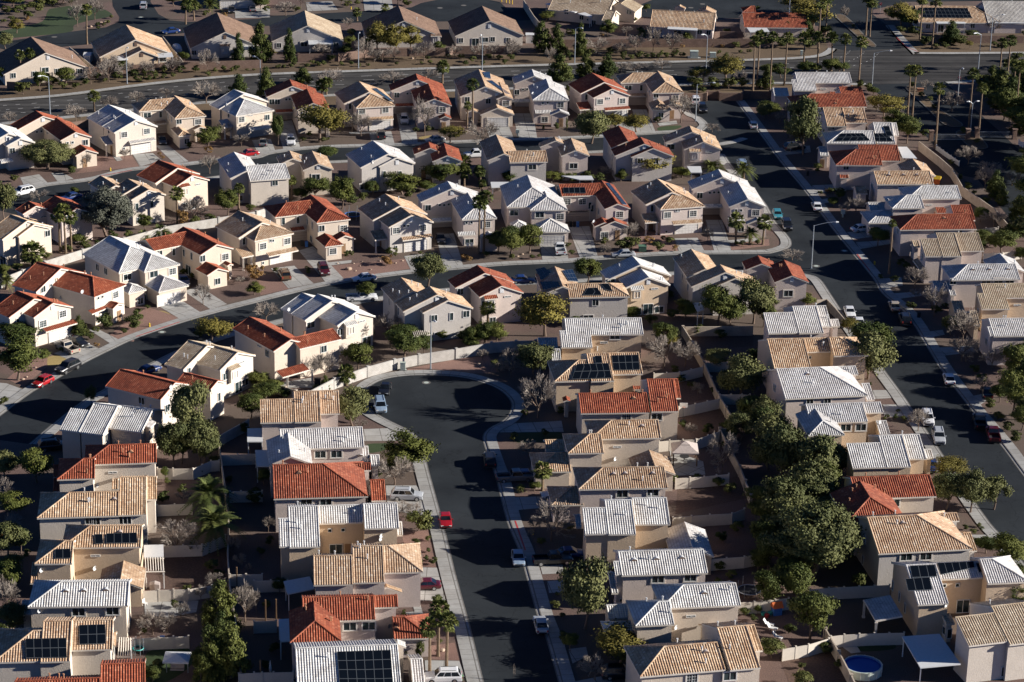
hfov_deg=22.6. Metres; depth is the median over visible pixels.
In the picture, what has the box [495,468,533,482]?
pickup truck
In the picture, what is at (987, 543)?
leafy tree
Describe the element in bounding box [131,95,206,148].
house
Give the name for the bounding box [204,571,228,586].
bare tree
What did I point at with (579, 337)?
house
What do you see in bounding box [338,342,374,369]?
leafy tree
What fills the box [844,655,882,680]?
swimming pool
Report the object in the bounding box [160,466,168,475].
leafy tree
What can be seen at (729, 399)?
vinyl fence
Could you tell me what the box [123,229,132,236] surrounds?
shrub
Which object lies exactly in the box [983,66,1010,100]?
pine tree
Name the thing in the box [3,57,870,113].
lane marking
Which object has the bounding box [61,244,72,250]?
shrub
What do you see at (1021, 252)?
leafy tree
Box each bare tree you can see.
[0,111,16,121]
[0,473,14,505]
[0,573,12,594]
[0,580,20,602]
[4,512,22,525]
[29,190,48,200]
[62,103,86,120]
[67,4,84,25]
[79,150,91,171]
[82,63,97,83]
[88,0,103,19]
[96,59,122,81]
[100,96,118,104]
[101,54,119,64]
[118,149,130,156]
[119,62,133,77]
[128,91,144,99]
[136,607,168,634]
[138,60,154,76]
[153,53,166,62]
[154,519,198,546]
[157,611,177,633]
[158,88,172,97]
[164,57,181,70]
[173,600,189,618]
[174,489,189,498]
[180,197,209,217]
[184,537,198,548]
[190,80,220,102]
[192,283,210,300]
[192,584,207,596]
[196,48,219,71]
[199,155,220,173]
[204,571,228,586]
[217,121,232,133]
[226,537,240,549]
[230,579,260,621]
[233,132,248,146]
[252,301,279,319]
[253,591,260,607]
[262,516,274,531]
[273,1,296,15]
[308,351,340,374]
[313,42,331,53]
[315,67,342,87]
[342,17,353,27]
[345,114,358,128]
[351,108,372,137]
[352,419,368,426]
[354,36,375,61]
[368,49,380,61]
[373,314,399,336]
[374,47,391,61]
[377,456,413,484]
[378,69,407,82]
[388,47,400,59]
[396,500,413,512]
[403,503,421,513]
[408,46,421,61]
[411,98,436,135]
[413,41,436,54]
[418,69,440,78]
[447,44,461,57]
[466,119,499,144]
[469,43,486,57]
[476,349,488,359]
[486,44,501,57]
[488,186,500,191]
[490,362,504,370]
[497,354,523,376]
[499,347,518,362]
[503,45,519,54]
[504,39,520,52]
[518,368,556,417]
[518,439,541,457]
[526,529,533,536]
[527,516,541,531]
[530,498,575,540]
[545,46,556,61]
[576,651,608,679]
[586,37,610,53]
[596,166,611,170]
[599,243,610,252]
[600,168,612,173]
[612,40,631,51]
[614,62,628,70]
[620,26,632,31]
[620,61,648,70]
[620,222,639,235]
[627,32,644,54]
[645,335,686,367]
[646,22,660,46]
[651,58,671,68]
[662,33,683,47]
[669,93,693,122]
[672,340,700,366]
[685,422,697,432]
[691,382,703,395]
[698,69,714,80]
[702,225,713,242]
[705,123,720,131]
[705,431,738,474]
[733,71,746,84]
[779,248,804,259]
[838,204,849,211]
[840,4,849,19]
[843,195,866,215]
[903,266,929,287]
[906,408,931,430]
[909,288,921,296]
[919,79,933,86]
[921,283,948,316]
[937,91,966,110]
[946,307,980,340]
[947,336,980,360]
[955,146,982,164]
[959,349,973,361]
[973,166,996,187]
[973,376,993,386]
[976,161,1004,174]
[977,347,1004,368]
[979,208,1007,226]
[987,21,1001,32]
[1002,172,1021,184]
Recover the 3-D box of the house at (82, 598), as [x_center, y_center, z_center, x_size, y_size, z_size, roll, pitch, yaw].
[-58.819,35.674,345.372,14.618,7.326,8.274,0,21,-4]
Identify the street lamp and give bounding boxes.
[38,75,50,114]
[126,47,127,83]
[358,32,359,68]
[429,320,436,369]
[480,34,482,70]
[574,27,582,62]
[695,82,715,121]
[701,34,707,66]
[810,221,838,268]
[872,50,891,83]
[966,100,979,127]
[973,32,981,68]
[989,14,1004,50]
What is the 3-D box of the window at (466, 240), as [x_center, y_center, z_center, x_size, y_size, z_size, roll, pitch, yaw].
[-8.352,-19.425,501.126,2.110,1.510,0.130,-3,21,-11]
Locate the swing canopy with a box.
[162,651,190,671]
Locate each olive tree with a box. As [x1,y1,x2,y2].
[0,31,12,48]
[0,181,18,218]
[0,449,20,475]
[0,520,32,556]
[0,598,27,627]
[15,138,75,169]
[83,384,95,404]
[151,421,189,466]
[165,379,210,423]
[180,416,218,464]
[190,435,221,463]
[339,382,373,425]
[408,251,450,286]
[514,341,558,378]
[556,553,613,629]
[570,107,614,143]
[703,348,730,365]
[714,368,735,393]
[720,352,769,393]
[724,411,757,442]
[737,276,779,323]
[745,394,781,415]
[746,433,787,470]
[748,411,793,436]
[749,421,809,475]
[754,103,772,119]
[760,474,810,518]
[760,474,840,507]
[760,498,866,577]
[765,494,812,532]
[779,456,842,496]
[780,94,823,154]
[790,432,840,469]
[832,442,847,469]
[832,534,857,567]
[849,329,898,378]
[930,470,968,509]
[941,315,959,334]
[957,465,993,512]
[964,29,979,34]
[984,474,1014,509]
[1010,395,1023,406]
[1012,216,1023,236]
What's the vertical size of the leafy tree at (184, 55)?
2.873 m
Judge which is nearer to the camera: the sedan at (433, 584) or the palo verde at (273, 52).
the sedan at (433, 584)
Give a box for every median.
[835,14,875,46]
[905,86,962,126]
[956,130,987,148]
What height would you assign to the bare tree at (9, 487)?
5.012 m
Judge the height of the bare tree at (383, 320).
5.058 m
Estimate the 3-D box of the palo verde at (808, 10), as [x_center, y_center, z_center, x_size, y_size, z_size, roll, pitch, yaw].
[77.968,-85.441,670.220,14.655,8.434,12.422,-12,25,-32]
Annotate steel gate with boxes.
[934,134,965,139]
[980,132,1008,136]
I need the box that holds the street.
[0,0,1023,681]
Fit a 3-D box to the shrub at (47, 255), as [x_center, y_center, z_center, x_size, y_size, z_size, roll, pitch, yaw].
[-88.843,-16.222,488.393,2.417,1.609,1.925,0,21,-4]
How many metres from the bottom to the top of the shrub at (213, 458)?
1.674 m
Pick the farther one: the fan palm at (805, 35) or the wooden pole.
the fan palm at (805, 35)
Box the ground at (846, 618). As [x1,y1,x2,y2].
[0,0,1023,681]
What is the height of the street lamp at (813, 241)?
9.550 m
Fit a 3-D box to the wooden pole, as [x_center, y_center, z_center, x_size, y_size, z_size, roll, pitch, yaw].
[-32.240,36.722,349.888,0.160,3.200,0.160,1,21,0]
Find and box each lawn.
[0,5,895,681]
[47,135,431,365]
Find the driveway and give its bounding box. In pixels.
[0,0,986,681]
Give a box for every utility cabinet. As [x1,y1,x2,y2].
[399,361,406,370]
[638,244,646,251]
[687,50,700,58]
[708,52,716,57]
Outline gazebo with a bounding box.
[671,441,698,465]
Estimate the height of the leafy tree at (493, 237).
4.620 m
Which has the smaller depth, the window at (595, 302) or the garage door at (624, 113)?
the window at (595, 302)
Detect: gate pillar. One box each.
[928,130,934,140]
[965,128,971,138]
[974,127,980,137]
[1011,128,1017,139]
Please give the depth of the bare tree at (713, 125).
578.97 m
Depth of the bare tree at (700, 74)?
618.83 m
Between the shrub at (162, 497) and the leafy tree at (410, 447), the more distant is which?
the leafy tree at (410, 447)
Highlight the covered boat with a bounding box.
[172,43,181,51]
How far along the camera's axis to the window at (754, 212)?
511.21 m
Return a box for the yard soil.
[151,336,846,681]
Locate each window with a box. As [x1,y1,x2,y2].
[9,147,14,153]
[16,186,33,190]
[38,439,60,445]
[39,318,47,328]
[40,285,45,292]
[41,67,49,72]
[45,230,50,236]
[58,309,66,318]
[60,360,79,366]
[71,608,86,616]
[77,68,82,73]
[82,139,87,145]
[85,518,93,524]
[91,518,99,524]
[105,432,108,442]
[105,607,120,615]
[112,289,119,299]
[119,517,127,524]
[120,131,127,138]
[122,272,132,281]
[123,516,131,524]
[137,297,143,304]
[138,396,144,404]
[143,111,151,118]
[143,127,150,134]
[149,270,158,278]
[150,200,153,207]
[165,403,169,411]
[168,266,176,275]
[172,248,175,255]
[194,118,201,125]
[199,255,205,261]
[215,277,220,284]
[221,252,229,261]
[223,372,227,380]
[236,194,243,201]
[238,116,244,123]
[241,376,248,387]
[242,237,245,244]
[259,242,266,250]
[265,349,268,357]
[269,99,274,104]
[272,180,277,185]
[279,269,290,275]
[283,237,290,245]
[296,216,299,223]
[299,499,312,504]
[300,41,307,46]
[306,320,315,329]
[311,173,320,179]
[313,450,326,458]
[317,263,328,268]
[319,225,324,231]
[319,499,332,504]
[321,345,326,352]
[328,247,337,255]
[330,449,342,458]
[337,328,342,335]
[339,224,347,231]
[342,622,357,631]
[358,108,365,114]
[359,183,366,189]
[361,620,376,630]
[381,107,388,113]
[391,487,414,494]
[392,226,400,234]
[394,92,399,97]
[418,223,426,231]
[425,204,430,210]
[431,314,437,321]
[434,668,460,676]
[438,106,446,112]
[449,312,453,320]
[457,288,463,294]
[463,310,469,317]
[464,238,473,245]
[481,37,488,42]
[482,220,490,228]
[484,453,495,462]
[485,98,490,103]
[489,317,495,321]
[502,100,509,106]
[509,209,518,216]
[514,89,519,94]
[527,163,536,170]
[535,211,544,217]
[540,116,548,122]
[556,101,563,107]
[556,213,564,219]
[563,198,570,204]
[569,162,577,168]
[578,198,586,205]
[592,299,598,305]
[596,98,603,104]
[600,231,608,238]
[601,663,625,672]
[605,278,615,282]
[609,332,620,339]
[615,211,623,217]
[615,490,628,498]
[618,97,625,104]
[621,414,631,419]
[624,85,632,90]
[646,489,659,496]
[650,413,662,420]
[650,576,664,583]
[653,305,664,313]
[658,112,663,117]
[663,211,671,218]
[666,143,675,149]
[671,94,678,100]
[683,575,697,582]
[685,673,698,681]
[689,210,697,217]
[697,192,702,198]
[722,671,737,681]
[751,209,759,216]
[781,218,790,224]
[783,289,793,296]
[784,143,799,146]
[806,399,813,403]
[824,398,830,402]
[840,423,851,431]
[854,423,867,431]
[893,499,900,507]
[899,553,913,561]
[900,313,910,320]
[918,552,932,560]
[932,427,944,436]
[942,624,946,637]
[946,628,951,638]
[950,278,956,284]
[993,277,1003,282]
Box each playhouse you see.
[771,601,783,615]
[933,176,940,184]
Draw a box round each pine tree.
[70,314,89,335]
[190,621,223,681]
[200,578,246,629]
[209,619,253,681]
[212,609,229,652]
[225,73,250,93]
[230,32,244,60]
[248,21,272,61]
[255,66,276,96]
[283,26,297,62]
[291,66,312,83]
[320,375,330,389]
[531,20,550,52]
[546,23,567,53]
[546,53,573,81]
[573,21,587,56]
[575,53,599,76]
[595,53,617,78]
[761,65,773,88]
[804,20,814,35]
[937,19,961,43]
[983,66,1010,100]
[984,169,1008,198]
[987,64,996,84]
[995,189,1008,204]
[997,75,1022,112]
[1008,68,1023,88]
[1008,113,1023,134]
[1008,193,1023,219]
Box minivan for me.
[373,395,387,412]
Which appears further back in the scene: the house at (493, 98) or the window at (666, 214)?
the house at (493, 98)
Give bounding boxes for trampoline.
[132,638,143,655]
[345,212,359,216]
[737,576,760,599]
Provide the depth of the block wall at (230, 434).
408.51 m
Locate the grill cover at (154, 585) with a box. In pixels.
[150,581,159,589]
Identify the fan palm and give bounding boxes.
[14,49,26,63]
[20,240,45,265]
[25,48,35,57]
[50,207,66,252]
[55,203,73,253]
[62,210,77,251]
[80,3,92,43]
[86,90,100,111]
[168,186,184,224]
[180,0,191,23]
[188,0,198,19]
[233,182,244,209]
[289,175,296,200]
[315,78,328,93]
[321,76,332,94]
[336,363,356,385]
[352,7,361,20]
[380,3,389,11]
[418,615,438,670]
[427,596,449,656]
[436,60,449,83]
[437,610,458,665]
[456,163,472,186]
[461,154,472,180]
[463,101,471,131]
[466,78,480,124]
[471,194,488,253]
[474,165,485,188]
[477,179,486,190]
[477,189,493,252]
[479,301,495,320]
[533,460,552,490]
[727,211,745,244]
[749,35,760,90]
[753,29,767,88]
[756,213,773,244]
[767,31,778,89]
[781,31,793,85]
[797,30,811,70]
[812,31,824,70]
[816,0,827,45]
[824,0,833,35]
[825,31,838,70]
[839,33,851,70]
[855,35,868,83]
[862,0,873,34]
[866,0,878,36]
[887,219,896,273]
[904,64,914,113]
[910,64,924,114]
[916,0,928,39]
[930,0,942,47]
[932,82,946,147]
[966,67,980,127]
[976,82,988,137]
[997,37,1007,68]
[1005,34,1017,70]
[1009,59,1017,75]
[1014,61,1023,103]
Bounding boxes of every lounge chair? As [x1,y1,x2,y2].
[766,622,777,631]
[772,630,782,638]
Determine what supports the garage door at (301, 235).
in the house at (320, 224)
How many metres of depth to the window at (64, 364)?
434.49 m
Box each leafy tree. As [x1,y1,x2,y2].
[0,264,11,274]
[0,321,43,344]
[0,330,44,379]
[0,490,32,513]
[0,551,24,568]
[0,559,23,594]
[1,0,25,5]
[11,447,56,482]
[19,526,28,552]
[33,68,47,89]
[38,348,50,361]
[45,72,55,81]
[54,66,75,82]
[68,234,83,242]
[70,187,79,192]
[116,61,128,70]
[135,213,152,229]
[145,664,164,681]
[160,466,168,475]
[169,431,190,463]
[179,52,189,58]
[188,648,213,681]
[194,125,220,147]
[213,187,237,215]
[234,392,265,418]
[239,422,250,435]
[245,280,263,294]
[247,369,270,383]
[249,382,283,398]
[252,0,269,9]
[256,468,269,484]
[265,378,285,385]
[270,113,283,143]
[271,576,285,591]
[279,387,291,397]
[293,187,309,198]
[300,175,329,195]
[316,144,337,155]
[326,173,355,208]
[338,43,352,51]
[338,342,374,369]
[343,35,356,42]
[356,281,375,294]
[363,180,380,196]
[380,427,440,468]
[381,171,420,194]
[383,323,417,336]
[387,327,427,356]
[416,180,436,189]
[419,162,470,182]
[419,334,432,353]
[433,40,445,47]
[459,333,481,345]
[462,326,477,345]
[474,319,493,343]
[482,230,503,253]
[487,321,508,341]
[498,225,520,253]
[498,228,525,254]
[501,170,517,181]
[518,223,543,253]
[529,480,541,491]
[539,10,555,20]
[546,171,561,181]
[560,633,579,650]
[572,257,602,282]
[598,19,618,35]
[613,169,628,181]
[627,306,640,316]
[642,4,650,8]
[651,321,679,338]
[672,166,689,177]
[675,298,699,318]
[698,282,743,325]
[717,293,749,325]
[719,420,737,432]
[734,394,760,413]
[742,485,765,499]
[744,497,778,515]
[746,348,757,360]
[746,514,784,540]
[747,405,776,422]
[747,530,785,569]
[749,548,770,569]
[753,569,784,600]
[753,604,762,613]
[755,302,775,326]
[759,63,776,71]
[759,100,782,115]
[759,512,780,519]
[767,554,804,589]
[773,62,791,77]
[774,560,816,597]
[776,535,815,568]
[785,590,842,639]
[796,60,812,71]
[802,292,817,304]
[809,62,821,71]
[818,24,832,33]
[820,460,841,485]
[821,57,842,71]
[827,196,839,206]
[833,61,851,71]
[836,191,845,197]
[847,320,896,345]
[865,86,880,94]
[867,226,890,246]
[882,108,910,121]
[891,114,921,143]
[898,8,924,27]
[973,536,997,552]
[974,206,990,221]
[975,228,993,240]
[980,238,987,252]
[986,230,1019,252]
[987,87,1020,119]
[989,383,1005,401]
[989,531,1023,560]
[995,368,1023,410]
[1000,105,1023,121]
[1000,216,1023,240]
[1000,344,1023,369]
[1004,147,1023,174]
[1009,195,1023,213]
[1009,405,1023,430]
[1010,584,1023,599]
[1011,176,1023,193]
[1013,95,1023,106]
[1013,246,1023,259]
[1014,247,1023,257]
[1014,356,1023,378]
[1014,561,1023,573]
[1016,111,1023,128]
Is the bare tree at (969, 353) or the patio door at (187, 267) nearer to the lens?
the bare tree at (969, 353)
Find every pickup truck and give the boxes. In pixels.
[53,339,80,354]
[345,291,377,301]
[463,148,480,156]
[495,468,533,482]
[532,550,572,566]
[553,242,565,254]
[972,413,987,429]
[985,425,1001,442]
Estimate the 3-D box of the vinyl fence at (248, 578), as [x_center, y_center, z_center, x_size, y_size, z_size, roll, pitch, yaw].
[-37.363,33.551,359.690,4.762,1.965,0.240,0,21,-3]
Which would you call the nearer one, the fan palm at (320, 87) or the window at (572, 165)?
the window at (572, 165)
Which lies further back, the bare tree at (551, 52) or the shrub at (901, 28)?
the shrub at (901, 28)
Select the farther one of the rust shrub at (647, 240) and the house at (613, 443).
the rust shrub at (647, 240)
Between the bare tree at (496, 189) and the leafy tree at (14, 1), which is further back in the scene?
the leafy tree at (14, 1)
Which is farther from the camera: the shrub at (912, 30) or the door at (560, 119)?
the shrub at (912, 30)
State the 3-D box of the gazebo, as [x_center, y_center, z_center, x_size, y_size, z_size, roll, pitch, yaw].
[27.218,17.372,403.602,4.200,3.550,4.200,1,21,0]
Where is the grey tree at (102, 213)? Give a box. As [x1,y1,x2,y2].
[79,185,138,237]
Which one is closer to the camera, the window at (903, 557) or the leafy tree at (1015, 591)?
the leafy tree at (1015, 591)
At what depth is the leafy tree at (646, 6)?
686.35 m
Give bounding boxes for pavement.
[0,25,1023,681]
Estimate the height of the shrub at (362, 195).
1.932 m
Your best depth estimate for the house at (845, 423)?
407.64 m
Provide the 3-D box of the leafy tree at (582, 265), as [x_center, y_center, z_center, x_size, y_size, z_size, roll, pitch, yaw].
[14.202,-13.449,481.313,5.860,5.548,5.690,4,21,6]
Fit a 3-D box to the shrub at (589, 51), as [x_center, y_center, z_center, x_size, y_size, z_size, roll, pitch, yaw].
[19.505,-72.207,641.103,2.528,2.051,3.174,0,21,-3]
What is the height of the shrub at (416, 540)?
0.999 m
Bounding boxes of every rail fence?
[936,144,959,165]
[1018,139,1023,147]
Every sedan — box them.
[61,191,82,199]
[66,334,89,346]
[136,364,161,373]
[157,135,167,144]
[161,27,179,33]
[178,274,189,284]
[228,6,234,12]
[239,148,259,155]
[248,5,255,11]
[258,138,268,145]
[351,272,376,282]
[378,382,391,394]
[420,577,440,590]
[423,134,445,141]
[435,233,446,243]
[438,512,452,527]
[510,274,534,283]
[511,549,525,565]
[520,468,532,474]
[532,616,548,633]
[540,490,548,499]
[555,546,582,558]
[611,249,635,257]
[811,202,821,210]
[843,306,855,317]
[850,223,865,232]
[853,317,863,321]
[888,301,900,310]
[930,458,938,472]
[942,373,955,384]
[980,386,993,398]
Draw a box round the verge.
[0,25,1023,126]
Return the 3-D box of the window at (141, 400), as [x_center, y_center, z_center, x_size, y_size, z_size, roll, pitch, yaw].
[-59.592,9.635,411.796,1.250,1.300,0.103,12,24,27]
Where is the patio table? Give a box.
[679,454,688,459]
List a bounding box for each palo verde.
[6,18,24,32]
[193,315,235,340]
[266,47,278,59]
[293,101,350,141]
[366,19,387,48]
[381,21,409,47]
[397,23,422,46]
[437,125,466,143]
[508,289,571,336]
[562,522,575,531]
[591,618,647,663]
[605,112,627,126]
[622,113,649,131]
[634,153,675,169]
[658,336,678,345]
[684,66,710,76]
[701,54,746,81]
[776,0,815,6]
[787,0,837,28]
[840,317,858,332]
[866,92,906,120]
[885,2,923,25]
[929,454,972,473]
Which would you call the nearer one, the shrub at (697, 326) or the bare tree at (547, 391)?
the bare tree at (547, 391)
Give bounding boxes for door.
[0,255,6,264]
[48,326,72,342]
[117,310,120,321]
[130,142,151,154]
[156,124,166,133]
[156,290,180,306]
[177,261,182,272]
[185,264,190,276]
[220,0,238,8]
[235,380,242,393]
[237,0,255,8]
[269,253,291,264]
[273,110,291,119]
[292,229,306,241]
[329,544,342,553]
[342,243,345,253]
[345,544,350,552]
[362,335,370,346]
[369,120,390,130]
[395,106,411,113]
[404,239,427,251]
[421,170,425,178]
[430,216,451,227]
[472,38,478,45]
[487,117,508,126]
[540,234,564,245]
[559,118,562,126]
[565,210,589,221]
[583,315,593,317]
[607,110,627,116]
[615,230,619,239]
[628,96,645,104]
[643,303,652,314]
[648,223,652,229]
[670,110,673,118]
[674,30,680,37]
[674,224,698,233]
[703,208,719,214]
[820,159,824,167]
[936,25,943,31]
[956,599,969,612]
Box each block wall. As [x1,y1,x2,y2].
[0,245,93,288]
[7,82,30,89]
[69,46,93,66]
[72,120,88,128]
[87,60,261,74]
[122,209,264,241]
[162,36,182,61]
[218,438,241,672]
[219,419,248,445]
[256,381,297,397]
[298,45,516,61]
[307,339,536,390]
[523,0,543,32]
[563,39,769,47]
[681,325,730,418]
[683,90,771,100]
[685,326,752,335]
[714,31,742,38]
[718,427,752,502]
[816,299,843,326]
[823,627,854,681]
[918,141,1007,227]
[921,33,1023,42]
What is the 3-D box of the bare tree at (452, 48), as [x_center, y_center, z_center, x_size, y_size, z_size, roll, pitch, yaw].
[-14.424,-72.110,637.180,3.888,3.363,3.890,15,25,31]
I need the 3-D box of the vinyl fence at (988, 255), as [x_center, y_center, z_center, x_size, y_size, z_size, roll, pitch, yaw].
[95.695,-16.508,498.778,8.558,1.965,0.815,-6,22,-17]
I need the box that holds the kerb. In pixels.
[0,25,1023,681]
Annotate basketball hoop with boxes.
[680,403,687,421]
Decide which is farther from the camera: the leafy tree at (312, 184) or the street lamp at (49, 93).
the street lamp at (49, 93)
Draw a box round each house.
[0,36,88,85]
[0,124,34,170]
[0,214,52,265]
[0,290,76,346]
[0,616,131,681]
[10,110,97,167]
[12,261,125,325]
[14,658,145,681]
[15,195,92,244]
[22,578,131,641]
[30,524,164,606]
[36,475,156,547]
[53,440,156,491]
[59,402,164,457]
[82,235,188,307]
[86,104,157,156]
[88,175,165,225]
[91,25,172,65]
[105,368,225,425]
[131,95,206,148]
[136,160,209,211]
[137,227,233,288]
[164,339,255,398]
[183,12,259,58]
[209,89,273,139]
[215,210,298,270]
[217,152,289,205]
[219,0,266,8]
[232,316,340,386]
[247,387,343,453]
[255,426,379,497]
[263,194,355,259]
[264,79,329,136]
[269,10,343,53]
[272,460,385,531]
[276,150,333,194]
[278,501,402,580]
[278,591,431,678]
[281,292,374,354]
[284,540,422,610]
[293,638,424,681]
[334,81,394,130]
[346,140,414,192]
[358,194,433,252]
[361,5,441,47]
[381,277,472,343]
[389,73,451,128]
[412,142,462,185]
[417,181,496,251]
[448,6,523,45]
[448,265,523,323]
[454,69,513,126]
[480,135,547,200]
[500,174,569,245]
[512,69,569,126]
[529,419,674,490]
[535,266,629,322]
[537,315,643,362]
[539,136,593,182]
[546,0,642,31]
[546,462,667,521]
[547,352,642,411]
[555,180,629,240]
[562,378,680,440]
[568,72,630,116]
[573,493,713,574]
[600,256,670,314]
[600,581,740,644]
[602,125,673,181]
[604,546,707,603]
[616,70,683,121]
[623,620,762,681]
[631,178,704,235]
[650,4,716,38]
[663,125,721,178]
[673,249,757,324]
[688,169,767,237]
[739,6,807,37]
[742,255,808,309]
[757,335,867,388]
[763,303,839,338]
[765,365,874,428]
[770,70,851,107]
[786,85,866,122]
[795,402,889,449]
[817,106,866,143]
[817,122,898,167]
[828,144,916,190]
[830,471,936,555]
[846,430,933,475]
[852,158,935,206]
[856,510,976,586]
[860,183,961,235]
[862,555,1023,636]
[890,204,975,255]
[902,598,1023,681]
[910,231,983,282]
[911,5,997,33]
[929,253,1023,307]
[948,283,1023,338]
[975,0,1023,32]
[979,315,1023,364]
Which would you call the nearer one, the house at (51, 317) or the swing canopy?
the swing canopy
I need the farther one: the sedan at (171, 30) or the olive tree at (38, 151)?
the sedan at (171, 30)
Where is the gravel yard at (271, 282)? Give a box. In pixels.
[7,156,768,659]
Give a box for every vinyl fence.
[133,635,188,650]
[142,584,212,602]
[156,459,219,479]
[156,502,192,516]
[163,534,225,557]
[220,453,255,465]
[229,490,262,502]
[229,573,262,585]
[238,671,262,681]
[253,579,287,592]
[253,619,276,633]
[253,671,293,681]
[653,366,703,381]
[659,427,736,451]
[672,507,744,526]
[675,473,729,488]
[678,397,719,416]
[704,361,728,371]
[711,555,770,570]
[719,393,750,404]
[738,600,770,613]
[761,597,789,610]
[782,637,829,660]
[809,584,890,599]
[830,631,904,647]
[975,226,998,232]
[983,250,1021,262]
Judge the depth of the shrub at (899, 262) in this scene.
494.81 m
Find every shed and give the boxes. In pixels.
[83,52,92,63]
[526,33,533,42]
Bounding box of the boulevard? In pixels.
[0,27,1023,121]
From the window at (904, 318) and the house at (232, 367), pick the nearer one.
the house at (232, 367)
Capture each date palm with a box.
[0,274,14,289]
[78,236,92,244]
[138,229,150,239]
[152,223,170,236]
[177,474,239,525]
[186,503,247,555]
[200,0,218,12]
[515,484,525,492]
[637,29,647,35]
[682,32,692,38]
[697,160,727,173]
[732,161,755,180]
[739,227,763,244]
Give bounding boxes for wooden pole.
[275,599,276,618]
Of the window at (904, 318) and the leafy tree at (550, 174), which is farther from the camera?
the leafy tree at (550, 174)
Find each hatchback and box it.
[31,373,54,387]
[748,121,757,128]
[772,208,782,218]
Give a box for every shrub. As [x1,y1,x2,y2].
[0,396,8,403]
[1,5,11,13]
[10,175,18,180]
[11,5,23,12]
[11,263,21,270]
[13,82,32,92]
[23,10,33,17]
[23,549,30,555]
[30,2,43,10]
[35,0,47,5]
[42,252,51,259]
[45,0,57,5]
[49,77,59,83]
[58,82,67,88]
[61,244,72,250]
[68,167,75,173]
[79,77,89,83]
[79,241,91,248]
[85,332,94,338]
[95,312,112,326]
[108,230,118,236]
[111,71,123,79]
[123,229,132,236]
[123,316,141,327]
[127,69,138,76]
[129,308,144,320]
[133,75,142,81]
[143,75,151,79]
[152,658,163,666]
[157,490,169,501]
[162,231,171,235]
[171,599,177,606]
[175,65,185,72]
[177,209,189,223]
[177,483,186,491]
[182,584,191,589]
[189,216,200,221]
[192,65,199,70]
[193,328,204,336]
[203,213,215,218]
[203,559,217,568]
[204,146,212,153]
[207,454,219,461]
[212,569,224,578]
[225,475,231,481]
[245,264,264,279]
[246,204,255,211]
[246,486,261,500]
[252,493,263,502]
[256,547,266,553]
[261,659,268,667]
[262,599,270,607]
[265,535,274,543]
[268,642,279,652]
[326,55,335,61]
[343,0,351,6]
[345,194,358,203]
[347,28,356,34]
[358,192,367,200]
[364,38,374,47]
[379,255,392,264]
[385,247,397,256]
[385,458,395,468]
[404,188,415,196]
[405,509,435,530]
[412,538,420,542]
[414,640,424,655]
[437,330,448,338]
[456,330,464,339]
[507,54,514,58]
[509,431,517,439]
[536,537,546,543]
[541,428,548,435]
[549,600,559,607]
[557,406,563,413]
[559,172,565,180]
[559,630,567,638]
[565,50,572,56]
[565,172,575,181]
[566,29,576,34]
[584,170,593,176]
[586,48,594,56]
[594,172,605,180]
[600,237,608,243]
[606,47,614,54]
[613,239,629,248]
[622,236,641,250]
[644,236,654,244]
[644,314,657,323]
[652,241,665,250]
[665,236,674,242]
[666,309,679,318]
[668,289,674,296]
[670,365,678,371]
[677,374,685,380]
[679,420,685,426]
[687,76,705,88]
[694,324,701,333]
[702,423,713,433]
[707,76,720,87]
[712,477,725,485]
[713,329,726,338]
[714,561,725,569]
[715,531,727,540]
[721,76,738,88]
[723,482,736,492]
[725,569,736,577]
[729,521,743,531]
[735,77,749,86]
[740,607,750,615]
[750,613,756,620]
[754,78,764,87]
[760,637,785,657]
[777,37,785,47]
[783,623,796,633]
[785,36,798,45]
[792,669,813,681]
[798,662,805,667]
[803,40,816,49]
[814,163,821,167]
[819,641,832,653]
[834,658,844,666]
[850,570,866,585]
[856,80,863,85]
[890,275,898,281]
[896,258,904,264]
[897,26,906,32]
[902,261,910,269]
[906,301,916,307]
[908,26,922,34]
[918,36,931,45]
[920,129,929,135]
[931,305,942,312]
[958,35,967,43]
[964,181,972,188]
[969,364,979,371]
[973,74,992,86]
[976,373,987,381]
[981,196,990,200]
[984,397,995,407]
[986,100,997,109]
[993,411,1005,419]
[1002,57,1013,68]
[1003,421,1014,430]
[1010,52,1023,59]
[1010,430,1022,440]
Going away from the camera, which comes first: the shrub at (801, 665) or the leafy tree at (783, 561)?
the shrub at (801, 665)

